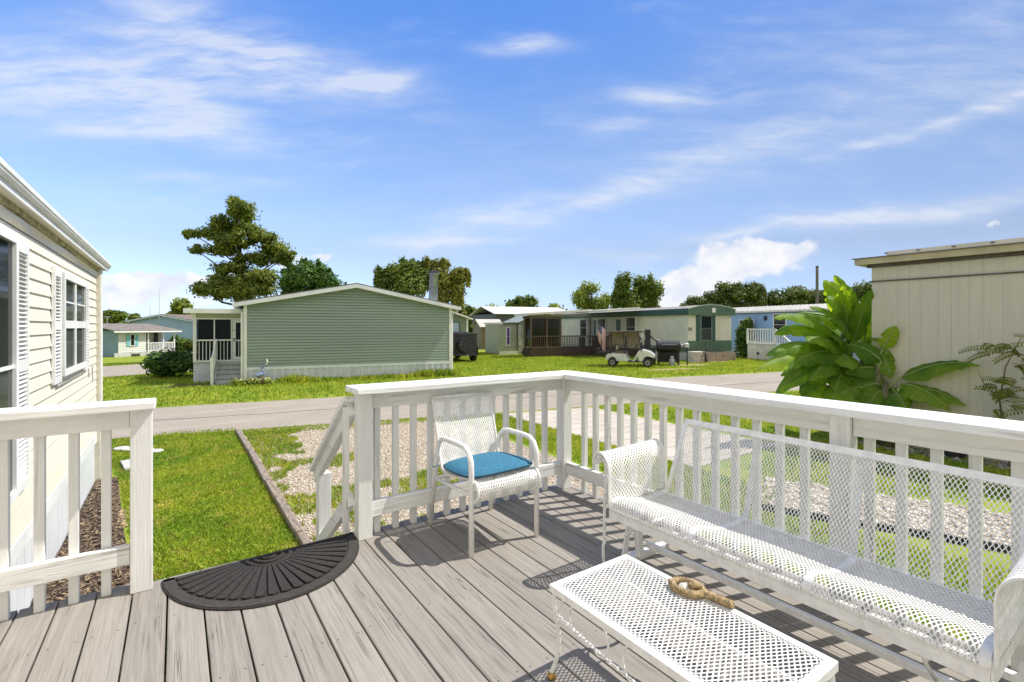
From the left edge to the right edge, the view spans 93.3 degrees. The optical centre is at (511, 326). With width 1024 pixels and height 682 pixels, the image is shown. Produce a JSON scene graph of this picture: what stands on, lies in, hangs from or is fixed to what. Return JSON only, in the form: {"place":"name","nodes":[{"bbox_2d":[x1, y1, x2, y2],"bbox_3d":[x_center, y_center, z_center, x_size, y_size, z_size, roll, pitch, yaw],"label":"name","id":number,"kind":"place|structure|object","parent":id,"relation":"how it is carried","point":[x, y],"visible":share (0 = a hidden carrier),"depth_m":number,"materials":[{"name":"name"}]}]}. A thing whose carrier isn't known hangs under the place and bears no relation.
{"place":"outdoors","nodes":[
{"label":"outdoors","id":0,"kind":"place"},
{"bbox_2d":[103,352,192,376],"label":"back street","id":1,"kind":"structure","parent":0,"point":[119,370],"depth_m":23.55,"materials":[{"name":"grey asphalt"}]},
{"bbox_2d":[241,419,692,541],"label":"gravel driveway","id":2,"kind":"structure","parent":0,"point":[381,469],"depth_m":7.37,"materials":[{"name":"gravel"}]},
{"bbox_2d":[112,372,827,438],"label":"road","id":3,"kind":"structure","parent":0,"point":[270,414],"depth_m":12.26,"materials":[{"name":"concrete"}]},
{"bbox_2d":[0,0,1023,321],"label":"sky","id":4,"kind":"structure","parent":0,"point":[541,149],"materials":[{"name":"blue"}]},
{"bbox_2d":[469,306,565,332],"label":"roof","id":5,"kind":"structure","parent":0,"point":[502,314],"depth_m":53.93,"materials":[{"name":"metal"}]},
{"bbox_2d":[58,349,1010,681],"bbox_3d":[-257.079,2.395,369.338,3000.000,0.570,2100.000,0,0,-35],"label":"ground","id":6,"kind":"structure","parent":0,"point":[140,359],"depth_m":7.33,"materials":[{"name":"green plant"}]},
{"bbox_2d":[0,157,111,611],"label":"cream house","id":7,"kind":"structure","parent":6,"relation":"on","point":[54,264],"depth_m":3.99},
{"bbox_2d":[0,225,18,504],"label":"window","id":8,"kind":"structure","parent":7,"relation":"in","point":[9,241],"depth_m":3.11,"materials":[{"name":"white glass"}]},
{"bbox_2d":[62,272,86,376],"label":"window","id":9,"kind":"structure","parent":7,"relation":"in","point":[74,317],"depth_m":5.02,"materials":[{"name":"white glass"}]},
{"bbox_2d":[0,484,1016,681],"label":"deck","id":10,"kind":"structure","parent":7,"relation":"attached to","point":[420,600],"depth_m":2.15,"materials":[{"name":"grey wood"}]},
{"bbox_2d":[0,398,155,621],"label":"deck railing","id":11,"kind":"object","parent":10,"relation":"on","point":[39,424],"visible":0.93,"depth_m":2.31,"materials":[{"name":"white paint"}]},
{"bbox_2d":[161,532,358,610],"bbox_3d":[-1.248,1.318,2.576,1.000,0.022,0.575,0,0,-37],"label":"door mat","id":12,"kind":"object","parent":10,"relation":"on","point":[280,576],"depth_m":2.52,"materials":[{"name":"black rubber"}]},
{"bbox_2d":[345,370,571,540],"bbox_3d":[-0.229,0.860,3.511,1.861,0.970,0.255,0,0,-35],"label":"deck railing","id":13,"kind":"object","parent":10,"relation":"on","point":[376,397],"visible":0.8,"depth_m":3.29,"materials":[{"name":"white paint"}]},
{"bbox_2d":[428,391,540,557],"bbox_3d":[-0.187,0.901,3.139,0.506,0.864,0.623,0,0,-35],"label":"patio chair","id":14,"kind":"object","parent":10,"relation":"on","point":[492,489],"visible":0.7,"depth_m":3.19,"materials":[{"name":"white metal"}]},
{"bbox_2d":[432,451,531,477],"bbox_3d":[-0.174,0.869,3.070,0.536,0.074,0.439,0,0,-38],"label":"seat cushion","id":15,"kind":"object","parent":14,"relation":"on","point":[486,464],"visible":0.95,"depth_m":2.99,"materials":[{"name":"teal fabric"}]},
{"bbox_2d":[547,554,837,681],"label":"coffee table","id":16,"kind":"object","parent":10,"relation":"on","point":[825,669],"visible":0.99,"depth_m":1.57,"materials":[{"name":"white metal"}]},
{"bbox_2d":[667,576,734,608],"bbox_3d":[0.679,0.950,1.745,0.242,0.048,0.109,0,0,43],"label":"rope ornament","id":17,"kind":"object","parent":16,"relation":"on","point":[687,587],"visible":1,"depth_m":1.74,"materials":[{"name":"fabric"}]},
{"bbox_2d":[564,370,1023,671],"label":"deck railing","id":18,"kind":"object","parent":10,"relation":"on","point":[976,439],"visible":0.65,"depth_m":2.33,"materials":[{"name":"white paint"}]},
{"bbox_2d":[592,418,1023,681],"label":"glider bench","id":19,"kind":"object","parent":10,"relation":"on","point":[997,647],"visible":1,"depth_m":1.98,"materials":[{"name":"white metal"}]},
{"bbox_2d":[30,476,132,681],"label":"mulch bed","id":20,"kind":"object","parent":6,"relation":"on","point":[49,592],"visible":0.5,"depth_m":4.69,"materials":[{"name":"brown wood"}]},
{"bbox_2d":[103,309,130,323],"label":"tree","id":21,"kind":"object","parent":6,"relation":"on","point":[114,316],"visible":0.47,"depth_m":74.27,"materials":[{"name":"green plant"}]},
{"bbox_2d":[113,507,129,528],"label":"spilled sand","id":22,"kind":"structure","parent":6,"relation":"on","point":[122,513],"depth_m":5.28,"materials":[{"name":"beige sand"}]},
{"bbox_2d":[120,459,129,470],"bbox_3d":[-5.695,2.083,7.306,0.339,0.055,0.560,0,0,-41],"label":"splash block","id":23,"kind":"object","parent":6,"relation":"on","point":[125,464],"depth_m":7.20,"materials":[{"name":"concrete"}]},
{"bbox_2d":[127,313,140,323],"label":"tree","id":24,"kind":"object","parent":6,"relation":"on","point":[135,315],"visible":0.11,"depth_m":79.67,"materials":[{"name":"green plant"}]},
{"bbox_2d":[113,446,163,453],"bbox_3d":[-6.318,2.085,8.169,0.965,0.050,0.228,0,0,14],"label":"splash block","id":25,"kind":"object","parent":6,"relation":"on","point":[124,448],"depth_m":8.15,"materials":[{"name":"concrete"}]},
{"bbox_2d":[103,323,181,356],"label":"white house","id":26,"kind":"structure","parent":6,"relation":"on","point":[125,340],"depth_m":43.45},
{"bbox_2d":[130,334,134,345],"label":"window","id":27,"kind":"structure","parent":26,"relation":"in","point":[132,336],"depth_m":43.12,"materials":[{"name":"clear glass"}]},
{"bbox_2d":[146,332,157,349],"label":"porch window","id":28,"kind":"structure","parent":26,"relation":"in","point":[155,333],"depth_m":46.37,"materials":[{"name":"black glass"}]},
{"bbox_2d":[126,314,192,348],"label":"blue house","id":29,"kind":"structure","parent":6,"relation":"on","point":[184,323],"depth_m":57.80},
{"bbox_2d":[140,347,192,377],"bbox_3d":[-13.949,1.484,20.084,2.759,1.292,2.115,0,0,-2],"label":"shrub","id":30,"kind":"object","parent":6,"relation":"on","point":[169,363],"visible":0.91,"depth_m":19.57,"materials":[{"name":"green plant"}]},
{"bbox_2d":[167,334,184,349],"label":"shrub","id":31,"kind":"object","parent":6,"relation":"on","point":[177,338],"visible":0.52,"depth_m":50.58,"materials":[{"name":"green plant"}]},
{"bbox_2d":[166,297,193,314],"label":"tree","id":32,"kind":"object","parent":6,"relation":"on","point":[177,305],"visible":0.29,"depth_m":74.53,"materials":[{"name":"green plant"}]},
{"bbox_2d":[177,337,192,350],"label":"shrub","id":33,"kind":"object","parent":6,"relation":"on","point":[186,344],"visible":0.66,"depth_m":49.87,"materials":[{"name":"green plant"}]},
{"bbox_2d":[181,194,297,308],"bbox_3d":[-18.717,-3.584,33.877,7.784,11.389,4.507,0,0,8],"label":"pine tree","id":34,"kind":"object","parent":6,"relation":"on","point":[225,233],"visible":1,"depth_m":33.01,"materials":[{"name":"green plant"}]},
{"bbox_2d":[228,377,274,385],"bbox_3d":[-9.317,2.010,17.324,1.513,0.407,0.632,0,0,-25],"label":"flower clump","id":35,"kind":"object","parent":6,"relation":"on","point":[267,381],"visible":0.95,"depth_m":17.20,"materials":[{"name":"green plant"}]},
{"bbox_2d":[165,396,354,642],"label":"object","id":36,"kind":"structure","parent":6,"relation":"on","point":[336,436],"depth_m":3.33,"materials":[{"name":"white paint"}]},
{"bbox_2d":[255,359,267,384],"bbox_3d":[-9.032,1.634,17.426,0.442,0.952,0.197,0,0,-25],"label":"bird ornament","id":37,"kind":"object","parent":6,"relation":"on","point":[260,374],"visible":0.99,"depth_m":17.38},
{"bbox_2d":[235,428,310,544],"bbox_3d":[-3.241,2.080,6.425,0.095,0.090,7.850,0,0,-35],"label":"landscape timber","id":38,"kind":"object","parent":6,"relation":"on","point":[295,527],"visible":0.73,"depth_m":5.79,"materials":[{"name":"wood"}]},
{"bbox_2d":[274,256,346,294],"bbox_3d":[-12.883,-1.202,31.136,4.153,6.626,3.520,0,0,-35],"label":"cedar tree","id":39,"kind":"object","parent":6,"relation":"on","point":[304,274],"visible":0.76,"depth_m":30.50,"materials":[{"name":"green plant"}]},
{"bbox_2d":[183,270,460,385],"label":"green house","id":40,"kind":"structure","parent":6,"relation":"on","point":[355,329],"depth_m":18.68,"materials":[{"name":"green"}]},
{"bbox_2d":[232,320,240,358],"bbox_3d":[-10.527,0.497,18.553,0.365,1.525,0.080,0,0,-25],"label":"porch door","id":41,"kind":"structure","parent":40,"relation":"in","point":[234,322],"depth_m":18.50,"materials":[{"name":"white plastic"}]},
{"bbox_2d":[373,255,428,297],"bbox_3d":[-8.749,-1.779,37.739,4.891,7.781,3.457,0,0,15],"label":"oak tree","id":42,"kind":"object","parent":6,"relation":"on","point":[406,276],"visible":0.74,"depth_m":37.14,"materials":[{"name":"green plant"}]},
{"bbox_2d":[421,255,471,315],"bbox_3d":[-5.194,-1.784,37.862,3.878,7.791,2.269,0,0,14],"label":"autumn tree","id":43,"kind":"object","parent":6,"relation":"on","point":[453,282],"visible":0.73,"depth_m":37.51,"materials":[{"name":"green plant"}]},
{"bbox_2d":[452,311,472,356],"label":"sage outbuilding","id":44,"kind":"structure","parent":6,"relation":"on","point":[460,322],"depth_m":33.76,"materials":[{"name":"green plastic"}]},
{"bbox_2d":[453,322,459,331],"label":"window","id":45,"kind":"structure","parent":44,"relation":"in","point":[456,325],"depth_m":33.64,"materials":[{"name":"glass"}]},
{"bbox_2d":[453,331,477,360],"bbox_3d":[-3.631,1.207,30.139,1.810,1.794,4.380,0,0,-27],"label":"covered vehicle","id":46,"kind":"object","parent":6,"relation":"on","point":[464,343],"visible":0.5,"depth_m":28.33,"materials":[{"name":"black fabric"}]},
{"bbox_2d":[464,304,475,332],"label":"tree","id":47,"kind":"object","parent":6,"relation":"on","point":[469,309],"visible":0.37,"depth_m":69.51,"materials":[{"name":"green plant"}]},
{"bbox_2d":[471,319,500,348],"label":"tan shed","id":48,"kind":"structure","parent":6,"relation":"on","point":[478,325],"depth_m":45.03,"materials":[{"name":"metal"}]},
{"bbox_2d":[483,315,525,354],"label":"garden shed","id":49,"kind":"structure","parent":6,"relation":"on","point":[505,337],"depth_m":36.18,"materials":[{"name":"green"}]},
{"bbox_2d":[506,327,510,345],"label":"window","id":50,"kind":"structure","parent":49,"relation":"in","point":[508,329],"depth_m":35.89,"materials":[{"name":"white plastic"}]},
{"bbox_2d":[504,294,540,306],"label":"tree","id":51,"kind":"object","parent":6,"relation":"on","point":[522,301],"visible":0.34,"depth_m":74.55,"materials":[{"name":"green plant"}]},
{"bbox_2d":[548,303,566,310],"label":"tree","id":52,"kind":"object","parent":6,"relation":"on","point":[555,305],"visible":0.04,"depth_m":74.60,"materials":[{"name":"green plant"}]},
{"bbox_2d":[569,279,610,309],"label":"tree","id":53,"kind":"object","parent":6,"relation":"on","point":[582,296],"visible":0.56,"depth_m":57.46,"materials":[{"name":"green plant"}]},
{"bbox_2d":[514,304,735,360],"bbox_3d":[5.539,0.374,36.260,11.517,3.472,17.240,0,0,-22],"label":"mobile home","id":54,"kind":"object","parent":6,"relation":"on","point":[575,332],"visible":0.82,"depth_m":33.23,"materials":[{"name":"white metal"}]},
{"bbox_2d":[580,319,586,336],"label":"window","id":55,"kind":"structure","parent":54,"relation":"in","point":[583,322],"depth_m":40.62,"materials":[{"name":"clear glass"}]},
{"bbox_2d":[588,319,592,343],"bbox_3d":[6.423,0.400,39.591,0.022,1.980,0.850,0,0,-22],"label":"side door","id":56,"kind":"structure","parent":54,"relation":"in","point":[588,319],"depth_m":39.41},
{"bbox_2d":[597,320,605,355],"bbox_3d":[4.839,0.641,26.135,0.474,1.970,0.086,0,0,18],"label":"flag","id":57,"kind":"object","parent":54,"relation":"attached to","point":[602,335],"visible":0.98,"depth_m":26.11,"materials":[{"name":"multicoloured fabric"}]},
{"bbox_2d":[598,318,605,329],"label":"window","id":58,"kind":"structure","parent":54,"relation":"in","point":[602,321],"depth_m":37.90,"materials":[{"name":"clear glass"}]},
{"bbox_2d":[626,317,635,330],"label":"window","id":59,"kind":"structure","parent":54,"relation":"in","point":[630,321],"depth_m":34.50,"materials":[{"name":"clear glass"}]},
{"bbox_2d":[700,316,711,340],"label":"window","id":60,"kind":"structure","parent":54,"relation":"in","point":[705,321],"depth_m":29.82,"materials":[{"name":"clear glass"}]},
{"bbox_2d":[609,270,642,308],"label":"tree","id":61,"kind":"object","parent":6,"relation":"on","point":[623,295],"visible":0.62,"depth_m":54.48,"materials":[{"name":"green plant"}]},
{"bbox_2d":[597,330,656,367],"bbox_3d":[6.077,1.160,25.596,3.035,1.900,1.233,0,0,18],"label":"golf cart","id":62,"kind":"object","parent":6,"relation":"on","point":[619,338],"visible":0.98,"depth_m":25.34,"materials":[{"name":"white plastic"}]},
{"bbox_2d":[631,271,664,307],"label":"tree","id":63,"kind":"object","parent":6,"relation":"on","point":[649,292],"visible":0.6,"depth_m":55.67,"materials":[{"name":"green plant"}]},
{"bbox_2d":[643,329,687,364],"bbox_3d":[8.326,1.135,26.272,2.330,1.950,0.820,0,0,11],"label":"barrel grill","id":64,"kind":"object","parent":6,"relation":"on","point":[665,350],"visible":0.88,"depth_m":26.23,"materials":[{"name":"black metal"}]},
{"bbox_2d":[669,356,674,365],"bbox_3d":[8.618,1.850,26.041,0.310,0.520,0.310,0,0,-35],"label":"gas bottle","id":65,"kind":"object","parent":6,"relation":"on","point":[671,360],"visible":0.83,"depth_m":25.94,"materials":[{"name":"grey paint"}]},
{"bbox_2d":[679,296,711,305],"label":"tree","id":66,"kind":"object","parent":6,"relation":"on","point":[696,300],"visible":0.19,"depth_m":93.33,"materials":[{"name":"green plant"}]},
{"bbox_2d":[688,351,706,361],"bbox_3d":[11.019,1.800,28.782,0.970,0.620,0.620,0,0,-22],"label":"white lattice box","id":67,"kind":"object","parent":6,"relation":"on","point":[694,356],"visible":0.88,"depth_m":28.51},
{"bbox_2d":[683,292,721,304],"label":"pine tree","id":68,"kind":"object","parent":6,"relation":"on","point":[705,302],"visible":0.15,"depth_m":94.19,"materials":[{"name":"green plant"}]},
{"bbox_2d":[707,352,735,361],"bbox_3d":[12.337,1.860,29.517,2.850,0.500,0.700,0,0,-22],"label":"raised planter","id":69,"kind":"object","parent":6,"relation":"on","point":[719,356],"visible":0.64,"depth_m":29.32,"materials":[{"name":"grey wood"}]},
{"bbox_2d":[703,290,742,307],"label":"tree","id":70,"kind":"object","parent":6,"relation":"on","point":[728,304],"visible":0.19,"depth_m":93.60,"materials":[{"name":"green plant"}]},
{"bbox_2d":[712,280,755,305],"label":"pine tree","id":71,"kind":"object","parent":6,"relation":"on","point":[724,288],"visible":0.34,"depth_m":93.88,"materials":[{"name":"green plant"}]},
{"bbox_2d":[733,317,754,356],"bbox_3d":[15.901,0.807,33.008,1.402,2.966,1.390,0,0,-35],"label":"climbing vine","id":72,"kind":"object","parent":6,"relation":"on","point":[740,342],"visible":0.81,"depth_m":32.77,"materials":[{"name":"green plant"}]},
{"bbox_2d":[727,283,767,307],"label":"pine tree","id":73,"kind":"object","parent":6,"relation":"on","point":[751,294],"visible":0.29,"depth_m":92.41,"materials":[{"name":"green plant"}]},
{"bbox_2d":[740,281,767,306],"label":"pine tree","id":74,"kind":"object","parent":6,"relation":"on","point":[762,290],"visible":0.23,"depth_m":93.15,"materials":[{"name":"green plant"}]},
{"bbox_2d":[765,288,778,305],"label":"pine tree","id":75,"kind":"object","parent":6,"relation":"on","point":[774,291],"visible":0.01,"depth_m":94.52,"materials":[{"name":"green plant"}]},
{"bbox_2d":[766,286,806,305],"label":"pine tree","id":76,"kind":"object","parent":6,"relation":"on","point":[771,298],"visible":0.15,"depth_m":93.69,"materials":[{"name":"green plant"}]},
{"bbox_2d":[775,289,809,305],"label":"tree","id":77,"kind":"object","parent":6,"relation":"on","point":[800,297],"visible":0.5,"depth_m":90.84,"materials":[{"name":"green plant"}]},
{"bbox_2d":[730,302,871,361],"bbox_3d":[18.437,0.320,32.044,6.450,3.580,14.600,0,0,-22],"label":"blue mobile home","id":78,"kind":"object","parent":6,"relation":"on","point":[765,340],"visible":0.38,"depth_m":31.37,"materials":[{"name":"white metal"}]},
{"bbox_2d":[773,313,786,335],"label":"window","id":79,"kind":"structure","parent":78,"relation":"in","point":[777,324],"depth_m":31.45,"materials":[{"name":"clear glass"}]},
{"bbox_2d":[788,285,822,303],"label":"pine tree","id":80,"kind":"object","parent":6,"relation":"on","point":[811,297],"visible":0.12,"depth_m":93.90,"materials":[{"name":"green plant"}]},
{"bbox_2d":[805,289,823,304],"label":"pine tree","id":81,"kind":"object","parent":6,"relation":"on","point":[810,301],"visible":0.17,"depth_m":93.68,"materials":[{"name":"green plant"}]},
{"bbox_2d":[815,266,818,303],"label":"utility pole","id":82,"kind":"object","parent":6,"relation":"on","point":[817,287],"visible":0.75,"depth_m":59.88,"materials":[{"name":"brown wood"}]},
{"bbox_2d":[755,275,883,402],"bbox_3d":[5.822,0.552,9.039,3.128,3.137,1.836,0,0,-35],"label":"banana plant","id":83,"kind":"object","parent":6,"relation":"on","point":[820,359],"visible":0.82,"depth_m":8.96,"materials":[{"name":"green plant"}]},
{"bbox_2d":[819,290,857,303],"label":"pine tree","id":84,"kind":"object","parent":6,"relation":"on","point":[822,300],"visible":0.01,"depth_m":91.95,"materials":[{"name":"green plant"}]},
{"bbox_2d":[849,282,867,301],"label":"pine tree","id":85,"kind":"object","parent":6,"relation":"on","point":[859,291],"visible":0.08,"depth_m":94.41,"materials":[{"name":"green plant"}]},
{"bbox_2d":[858,280,871,300],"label":"pine tree","id":86,"kind":"object","parent":6,"relation":"on","point":[869,287],"visible":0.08,"depth_m":94.25,"materials":[{"name":"green plant"}]},
{"bbox_2d":[751,503,1010,553],"bbox_3d":[4.777,2.080,4.331,4.751,0.080,0.137,0,0,35],"label":"garden edging","id":87,"kind":"object","parent":6,"relation":"on","point":[951,538],"visible":0.26,"depth_m":4.86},
{"bbox_2d":[762,476,1010,544],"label":"white pebbles","id":88,"kind":"object","parent":6,"relation":"on","point":[1001,524],"visible":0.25,"depth_m":5.42,"materials":[{"name":"gravel"}]},
{"bbox_2d":[839,326,979,447],"bbox_3d":[6.699,1.050,8.365,1.962,2.128,0.736,0,0,34],"label":"banana plant","id":89,"kind":"object","parent":6,"relation":"on","point":[875,359],"visible":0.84,"depth_m":8.44,"materials":[{"name":"green plant"}]},
{"bbox_2d":[857,440,1010,469],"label":"dark pebbles","id":90,"kind":"object","parent":6,"relation":"on","point":[911,449],"visible":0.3,"depth_m":7.69,"materials":[{"name":"grey gravel"}]},
{"bbox_2d":[851,237,1023,461],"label":"beige building","id":91,"kind":"structure","parent":6,"relation":"on","point":[941,303],"depth_m":7.95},
{"bbox_2d":[944,451,965,458],"bbox_3d":[7.099,1.935,7.743,0.340,0.350,0.340,0,0,-35],"label":"plant pot","id":92,"kind":"object","parent":6,"relation":"on","point":[949,454],"visible":0.05,"depth_m":7.66,"materials":[{"name":"black plastic"}]},
{"bbox_2d":[958,333,1023,466],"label":"feathery shrub","id":93,"kind":"object","parent":6,"relation":"on","point":[999,393],"visible":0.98,"depth_m":7.20,"materials":[{"name":"green plant"}]},
{"bbox_2d":[502,407,773,465],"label":"paver driveway","id":94,"kind":"structure","parent":0,"point":[576,420],"depth_m":9.67,"materials":[{"name":"concrete"}]},
{"bbox_2d":[681,343,688,347],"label":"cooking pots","id":95,"kind":"object","parent":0,"point":[685,345],"visible":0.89,"depth_m":26.07,"materials":[{"name":"metal"}]}
]}

